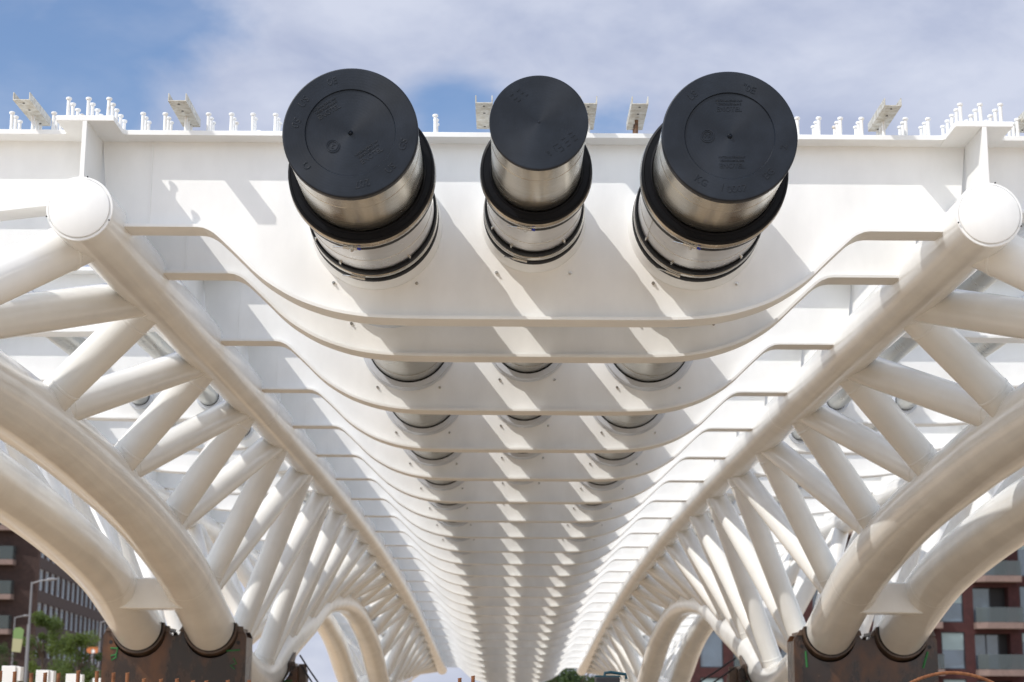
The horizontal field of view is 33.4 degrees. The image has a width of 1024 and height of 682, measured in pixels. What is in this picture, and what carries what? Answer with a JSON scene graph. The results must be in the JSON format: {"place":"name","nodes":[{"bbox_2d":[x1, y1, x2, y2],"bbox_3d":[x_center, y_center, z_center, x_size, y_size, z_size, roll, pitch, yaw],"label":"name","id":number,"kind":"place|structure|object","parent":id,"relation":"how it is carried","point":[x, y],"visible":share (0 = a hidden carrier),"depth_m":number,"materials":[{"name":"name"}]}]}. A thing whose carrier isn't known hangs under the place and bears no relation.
{"place":"outdoors","nodes":[
{"label":"outdoors","id":0,"kind":"place"},
{"bbox_2d":[0,523,107,681],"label":"office building","id":1,"kind":"structure","parent":0,"point":[64,597],"depth_m":149.22,"materials":[{"name":"brown brick"}]},
{"bbox_2d":[39,569,42,590],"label":"window","id":2,"kind":"structure","parent":1,"relation":"in","point":[41,571],"depth_m":151.37,"materials":[{"name":"grey glass"}]},
{"bbox_2d":[45,572,48,592],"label":"window","id":3,"kind":"structure","parent":1,"relation":"in","point":[47,573],"depth_m":154.51,"materials":[{"name":"grey glass"}]},
{"bbox_2d":[51,574,53,594],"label":"window","id":4,"kind":"structure","parent":1,"relation":"in","point":[52,586],"depth_m":157.79,"materials":[{"name":"grey glass"}]},
{"bbox_2d":[57,577,59,596],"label":"window","id":5,"kind":"structure","parent":1,"relation":"in","point":[58,581],"depth_m":161.21,"materials":[{"name":"grey glass"}]},
{"bbox_2d":[62,579,64,598],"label":"window","id":6,"kind":"structure","parent":1,"relation":"in","point":[63,587],"depth_m":164.43,"materials":[{"name":"grey glass"}]},
{"bbox_2d":[65,611,67,629],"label":"window","id":7,"kind":"structure","parent":1,"relation":"in","point":[66,623],"depth_m":167.04,"materials":[{"name":"grey glass"}]},
{"bbox_2d":[67,581,69,599],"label":"window","id":8,"kind":"structure","parent":1,"relation":"in","point":[68,589],"depth_m":167.72,"materials":[{"name":"grey glass"}]},
{"bbox_2d":[70,613,72,630],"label":"window","id":9,"kind":"structure","parent":1,"relation":"in","point":[71,613],"depth_m":170.36,"materials":[{"name":"grey glass"}]},
{"bbox_2d":[72,583,74,601],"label":"window","id":10,"kind":"structure","parent":1,"relation":"in","point":[73,583],"depth_m":171.00,"materials":[{"name":"grey glass"}]},
{"bbox_2d":[75,614,77,631],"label":"window","id":11,"kind":"structure","parent":1,"relation":"in","point":[76,614],"depth_m":173.68,"materials":[{"name":"grey glass"}]},
{"bbox_2d":[77,585,78,603],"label":"window","id":12,"kind":"structure","parent":1,"relation":"in","point":[77,585],"depth_m":174.10,"materials":[{"name":"grey glass"}]},
{"bbox_2d":[79,616,81,632],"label":"window","id":13,"kind":"structure","parent":1,"relation":"in","point":[80,616],"depth_m":176.82,"materials":[{"name":"grey glass"}]},
{"bbox_2d":[0,0,1023,681],"label":"sky","id":14,"kind":"structure","parent":0,"point":[830,60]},
{"bbox_2d":[574,670,594,681],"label":"tree","id":15,"kind":"object","parent":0,"point":[585,678],"visible":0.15,"depth_m":107.78,"materials":[{"name":"green plant"}]},
{"bbox_2d":[594,671,627,681],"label":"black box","id":16,"kind":"object","parent":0,"point":[602,678],"visible":1,"depth_m":10.31,"materials":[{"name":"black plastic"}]},
{"bbox_2d":[690,532,1023,681],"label":"apartment building","id":17,"kind":"structure","parent":0,"point":[978,629],"depth_m":111.36,"materials":[{"name":"red brick"}]},
{"bbox_2d":[700,630,722,667],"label":"window","id":18,"kind":"structure","parent":17,"relation":"in","point":[711,656],"depth_m":111.34,"materials":[{"name":"grey"}]},
{"bbox_2d":[700,677,723,681],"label":"window","id":19,"kind":"structure","parent":17,"relation":"in","point":[710,679],"depth_m":110.99,"materials":[{"name":"grey glass"}]},
{"bbox_2d":[780,648,786,657],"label":"window","id":20,"kind":"structure","parent":17,"relation":"in","point":[783,653],"depth_m":111.37,"materials":[{"name":"grey glass"}]},
{"bbox_2d":[813,590,817,608],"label":"window","id":21,"kind":"structure","parent":17,"relation":"in","point":[816,592],"depth_m":112.49,"materials":[{"name":"grey glass"}]},
{"bbox_2d":[941,632,965,668],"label":"window","id":22,"kind":"structure","parent":17,"relation":"in","point":[953,643],"depth_m":111.42,"materials":[{"name":"grey glass"}]},
{"bbox_2d":[943,594,963,621],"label":"window","id":23,"kind":"structure","parent":17,"relation":"in","point":[955,612],"depth_m":111.91,"materials":[{"name":"grey glass"}]},
{"bbox_2d":[943,679,965,681],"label":"window","id":24,"kind":"structure","parent":17,"relation":"in","point":[944,680],"depth_m":110.99,"materials":[{"name":"grey glass"}]},
{"bbox_2d":[972,588,990,622],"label":"window","id":25,"kind":"structure","parent":17,"relation":"in","point":[981,596],"depth_m":112.52,"materials":[{"name":"grey glass"}]},
{"bbox_2d":[975,634,1000,669],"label":"window","id":26,"kind":"structure","parent":17,"relation":"in","point":[984,643],"depth_m":111.89,"materials":[{"name":"grey glass"}]},
{"bbox_2d":[1017,546,1023,576],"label":"window","id":27,"kind":"structure","parent":17,"relation":"in","point":[1020,552],"depth_m":112.65,"materials":[{"name":"grey glass"}]},
{"bbox_2d":[1019,586,1023,614],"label":"window","id":28,"kind":"structure","parent":17,"relation":"in","point":[1021,588],"depth_m":112.13,"materials":[{"name":"grey glass"}]},
{"bbox_2d":[1021,632,1023,653],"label":"window","id":29,"kind":"structure","parent":17,"relation":"in","point":[1021,632],"depth_m":111.52,"materials":[{"name":"grey glass"}]},
{"label":"ground","id":30,"kind":"structure","parent":0,"visible":0},
{"bbox_2d":[0,641,17,670],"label":"shrub","id":31,"kind":"object","parent":30,"relation":"on","point":[3,651],"visible":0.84,"depth_m":64.85,"materials":[{"name":"green plant"}]},
{"bbox_2d":[2,666,23,681],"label":"white post","id":32,"kind":"object","parent":30,"relation":"on","point":[7,673],"visible":0.92,"depth_m":19.63,"materials":[{"name":"paint"}]},
{"bbox_2d":[12,624,27,676],"bbox_3d":[-17.593,12.098,60.711,0.538,4.008,0.103,2,-12,-9],"label":"banner","id":33,"kind":"object","parent":30,"relation":"on","point":[18,633],"visible":0.85,"depth_m":60.97,"materials":[{"name":"fabric"}]},
{"bbox_2d":[11,615,28,665],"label":"street lamp","id":34,"kind":"object","parent":30,"relation":"on","point":[13,629],"visible":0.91,"depth_m":98.65,"materials":[{"name":"metal"}]},
{"bbox_2d":[24,578,57,681],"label":"street lamp","id":35,"kind":"object","parent":30,"relation":"on","point":[28,640],"visible":1,"depth_m":59.14,"materials":[{"name":"metal"}]},
{"bbox_2d":[35,670,55,681],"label":"white post","id":36,"kind":"object","parent":30,"relation":"on","point":[51,675],"visible":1,"depth_m":21.09,"materials":[{"name":"paint"}]},
{"bbox_2d":[22,610,72,681],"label":"young tree","id":37,"kind":"object","parent":30,"relation":"on","point":[53,624],"visible":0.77,"depth_m":63.01,"materials":[{"name":"green plant"}]},
{"bbox_2d":[47,652,85,681],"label":"shrub","id":38,"kind":"object","parent":30,"relation":"on","point":[59,663],"visible":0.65,"depth_m":56.92,"materials":[{"name":"green plant"}]},
{"bbox_2d":[66,674,84,681],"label":"white post","id":39,"kind":"object","parent":30,"relation":"on","point":[70,677],"visible":0.76,"depth_m":22.56,"materials":[{"name":"paint"}]},
{"bbox_2d":[60,630,101,681],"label":"young tree","id":40,"kind":"object","parent":30,"relation":"on","point":[81,639],"visible":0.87,"depth_m":66.74,"materials":[{"name":"green plant"}]},
{"bbox_2d":[87,647,97,681],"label":"orange sign","id":41,"kind":"object","parent":30,"relation":"on","point":[89,650],"visible":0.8,"depth_m":73.77,"materials":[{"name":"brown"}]},
{"bbox_2d":[97,621,105,670],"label":"street lamp","id":42,"kind":"object","parent":30,"relation":"on","point":[99,642],"visible":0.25,"depth_m":83.70,"materials":[{"name":"metal"}]},
{"bbox_2d":[101,622,252,681],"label":"support saddle","id":43,"kind":"object","parent":30,"relation":"on","point":[166,656],"visible":0.84,"depth_m":19.14,"materials":[{"name":"brown metal"}]},
{"bbox_2d":[0,97,1023,681],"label":"bridge","id":44,"kind":"structure","parent":43,"relation":"on","point":[194,249],"depth_m":13.97,"materials":[{"name":"white paint"}]},
{"bbox_2d":[13,92,50,125],"bbox_3d":[-2.823,-1.361,10.046,0.098,0.050,0.460,0,-12,0],"label":"steel channel","id":45,"kind":"object","parent":44,"relation":"attached to","point":[31,106],"visible":0.95,"depth_m":9.99,"materials":[{"name":"white metal"}]},
{"bbox_2d":[168,93,200,126],"bbox_3d":[-1.927,-1.356,10.047,0.106,0.050,0.460,0,-12,0],"label":"steel channel","id":46,"kind":"object","parent":44,"relation":"attached to","point":[182,109],"visible":0.95,"depth_m":9.99,"materials":[{"name":"white metal"}]},
{"bbox_2d":[28,290,391,649],"bbox_3d":[-3.929,5.704,38.144,0.276,2.130,50.975,0,-12,0],"label":"conduit pipe","id":47,"kind":"object","parent":44,"relation":"attached to","point":[69,345],"visible":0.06,"depth_m":14.89,"materials":[{"name":"metal"}]},
{"bbox_2d":[136,332,342,526],"bbox_3d":[-3.209,5.709,38.145,0.276,2.130,50.975,0,-12,0],"label":"conduit pipe","id":48,"kind":"object","parent":44,"relation":"attached to","point":[154,345],"visible":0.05,"depth_m":15.20,"materials":[{"name":"metal"}]},
{"bbox_2d":[282,68,486,667],"bbox_3d":[-0.858,5.506,35.615,0.784,2.558,56.046,0,-12,0],"label":"heating pipe","id":49,"kind":"object","parent":44,"relation":"attached to","point":[361,167],"visible":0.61,"depth_m":8.60,"materials":[{"name":"stainless steel"},{"name":"black plastic"},{"name":"black rubber"}]},
{"bbox_2d":[475,95,492,128],"bbox_3d":[-0.162,-1.344,10.048,0.100,0.050,0.460,0,-12,0],"label":"steel channel","id":50,"kind":"object","parent":44,"relation":"attached to","point":[483,110],"visible":0.89,"depth_m":9.99,"materials":[{"name":"white metal"}]},
{"bbox_2d":[480,75,592,504],"bbox_3d":[0.065,5.481,35.578,0.654,2.452,56.128,0,-12,0],"label":"heating pipe","id":51,"kind":"object","parent":44,"relation":"attached to","point":[536,173],"visible":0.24,"depth_m":8.76,"materials":[{"name":"stainless steel"},{"name":"black plastic"},{"name":"black rubber"}]},
{"bbox_2d":[580,96,596,129],"bbox_3d":[0.441,-1.340,10.049,0.100,0.050,0.460,0,-12,0],"label":"steel channel","id":52,"kind":"object","parent":44,"relation":"attached to","point":[591,108],"visible":0.46,"depth_m":9.95,"materials":[{"name":"white metal"}]},
{"bbox_2d":[626,96,648,129],"bbox_3d":[0.737,-1.338,10.049,0.096,0.050,0.460,0,-12,0],"label":"steel channel","id":53,"kind":"object","parent":44,"relation":"attached to","point":[638,111],"visible":0.91,"depth_m":9.99,"materials":[{"name":"white metal"}]},
{"bbox_2d":[542,72,797,661],"bbox_3d":[1.008,5.511,35.644,0.788,2.563,55.996,0,-12,0],"label":"heating pipe","id":54,"kind":"object","parent":44,"relation":"attached to","point":[719,154],"visible":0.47,"depth_m":8.62,"materials":[{"name":"stainless steel"},{"name":"black plastic"},{"name":"black rubber"}]},
{"bbox_2d":[642,295,1023,637],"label":"conduit pipe","id":55,"kind":"object","parent":44,"relation":"attached to","point":[984,350],"visible":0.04,"depth_m":17.39,"materials":[{"name":"metal"}]},
{"bbox_2d":[679,270,997,543],"bbox_3d":[3.333,5.525,37.048,0.276,2.130,53.225,0,-12,0],"label":"conduit pipe","id":56,"kind":"object","parent":44,"relation":"attached to","point":[899,349],"visible":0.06,"depth_m":14.76,"materials":[{"name":"white paint"},{"name":"steel"}]},
{"bbox_2d":[868,98,901,131],"bbox_3d":[2.193,-1.328,10.050,0.100,0.050,0.460,0,-12,0],"label":"steel channel","id":57,"kind":"object","parent":44,"relation":"attached to","point":[885,113],"visible":0.91,"depth_m":10.00,"materials":[{"name":"white metal"}]},
{"bbox_2d":[1011,111,1023,132],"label":"steel channel","id":58,"kind":"object","parent":44,"relation":"attached to","point":[1021,122],"visible":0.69,"depth_m":10.12,"materials":[{"name":"white metal"}]},
{"bbox_2d":[281,652,307,681],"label":"support saddle","id":59,"kind":"object","parent":30,"relation":"on","point":[297,672],"visible":0.21,"depth_m":23.89,"materials":[{"name":"brown metal"}]},
{"bbox_2d":[301,665,311,681],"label":"bracing cable","id":60,"kind":"object","parent":59,"relation":"attached to","point":[306,673],"visible":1,"depth_m":23.92,"materials":[{"name":"black metal"}]},
{"bbox_2d":[299,655,317,681],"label":"bracing cable","id":61,"kind":"object","parent":59,"relation":"attached to","point":[310,671],"visible":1,"depth_m":23.73,"materials":[{"name":"grey metal"}]},
{"bbox_2d":[546,668,594,681],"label":"tree","id":62,"kind":"object","parent":30,"relation":"on","point":[570,675],"visible":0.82,"depth_m":92.65,"materials":[{"name":"green plant"}]},
{"bbox_2d":[727,655,751,681],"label":"support saddle","id":63,"kind":"object","parent":30,"relation":"on","point":[738,674],"visible":0.29,"depth_m":23.90,"materials":[{"name":"brown metal"}]},
{"bbox_2d":[699,657,735,681],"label":"bracing cable","id":64,"kind":"object","parent":63,"relation":"attached to","point":[717,670],"visible":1,"depth_m":23.74,"materials":[{"name":"black metal"}]},
{"bbox_2d":[713,668,733,681],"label":"bracing cable","id":65,"kind":"object","parent":63,"relation":"attached to","point":[729,671],"visible":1,"depth_m":23.93,"materials":[{"name":"black metal"}]},
{"bbox_2d":[787,626,938,681],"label":"support saddle","id":66,"kind":"object","parent":30,"relation":"on","point":[872,658],"visible":0.87,"depth_m":19.15,"materials":[{"name":"brown metal"}]},
{"bbox_3d":[-0.023,2.567,7.843,14.000,1.540,1.600,0,-12,0],"label":"concrete abutment","id":67,"kind":"object","parent":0,"visible":0},
{"bbox_2d":[12,671,16,681],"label":"rebar","id":68,"kind":"object","parent":67,"relation":"on","point":[14,678],"visible":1,"depth_m":7.76,"materials":[{"name":"brown metal"}]},
{"bbox_2d":[29,673,33,681],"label":"rebar","id":69,"kind":"object","parent":67,"relation":"on","point":[31,677],"visible":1,"depth_m":7.62,"materials":[{"name":"brown metal"}]},
{"bbox_2d":[43,672,46,681],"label":"rebar","id":70,"kind":"object","parent":67,"relation":"on","point":[44,677],"visible":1,"depth_m":7.69,"materials":[{"name":"brown metal"}]},
{"bbox_2d":[56,673,60,681],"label":"rebar","id":71,"kind":"object","parent":67,"relation":"on","point":[58,677],"visible":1,"depth_m":7.76,"materials":[{"name":"brown metal"}]},
{"bbox_2d":[76,670,79,681],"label":"rebar","id":72,"kind":"object","parent":67,"relation":"on","point":[78,676],"visible":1,"depth_m":7.62,"materials":[{"name":"brown metal"}]},
{"bbox_2d":[94,671,98,681],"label":"rebar","id":73,"kind":"object","parent":67,"relation":"on","point":[96,676],"visible":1,"depth_m":7.70,"materials":[{"name":"brown metal"}]},
{"bbox_2d":[111,672,115,681],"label":"rebar","id":74,"kind":"object","parent":67,"relation":"on","point":[113,675],"visible":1,"depth_m":7.76,"materials":[{"name":"brown metal"}]},
{"bbox_2d":[125,672,129,681],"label":"rebar","id":75,"kind":"object","parent":67,"relation":"on","point":[127,677],"visible":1,"depth_m":7.62,"materials":[{"name":"brown metal"}]},
{"bbox_2d":[910,671,993,681],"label":"rebar hoop","id":76,"kind":"object","parent":67,"relation":"on","point":[950,673],"visible":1,"depth_m":8.05,"materials":[{"name":"brown metal"}]}
]}

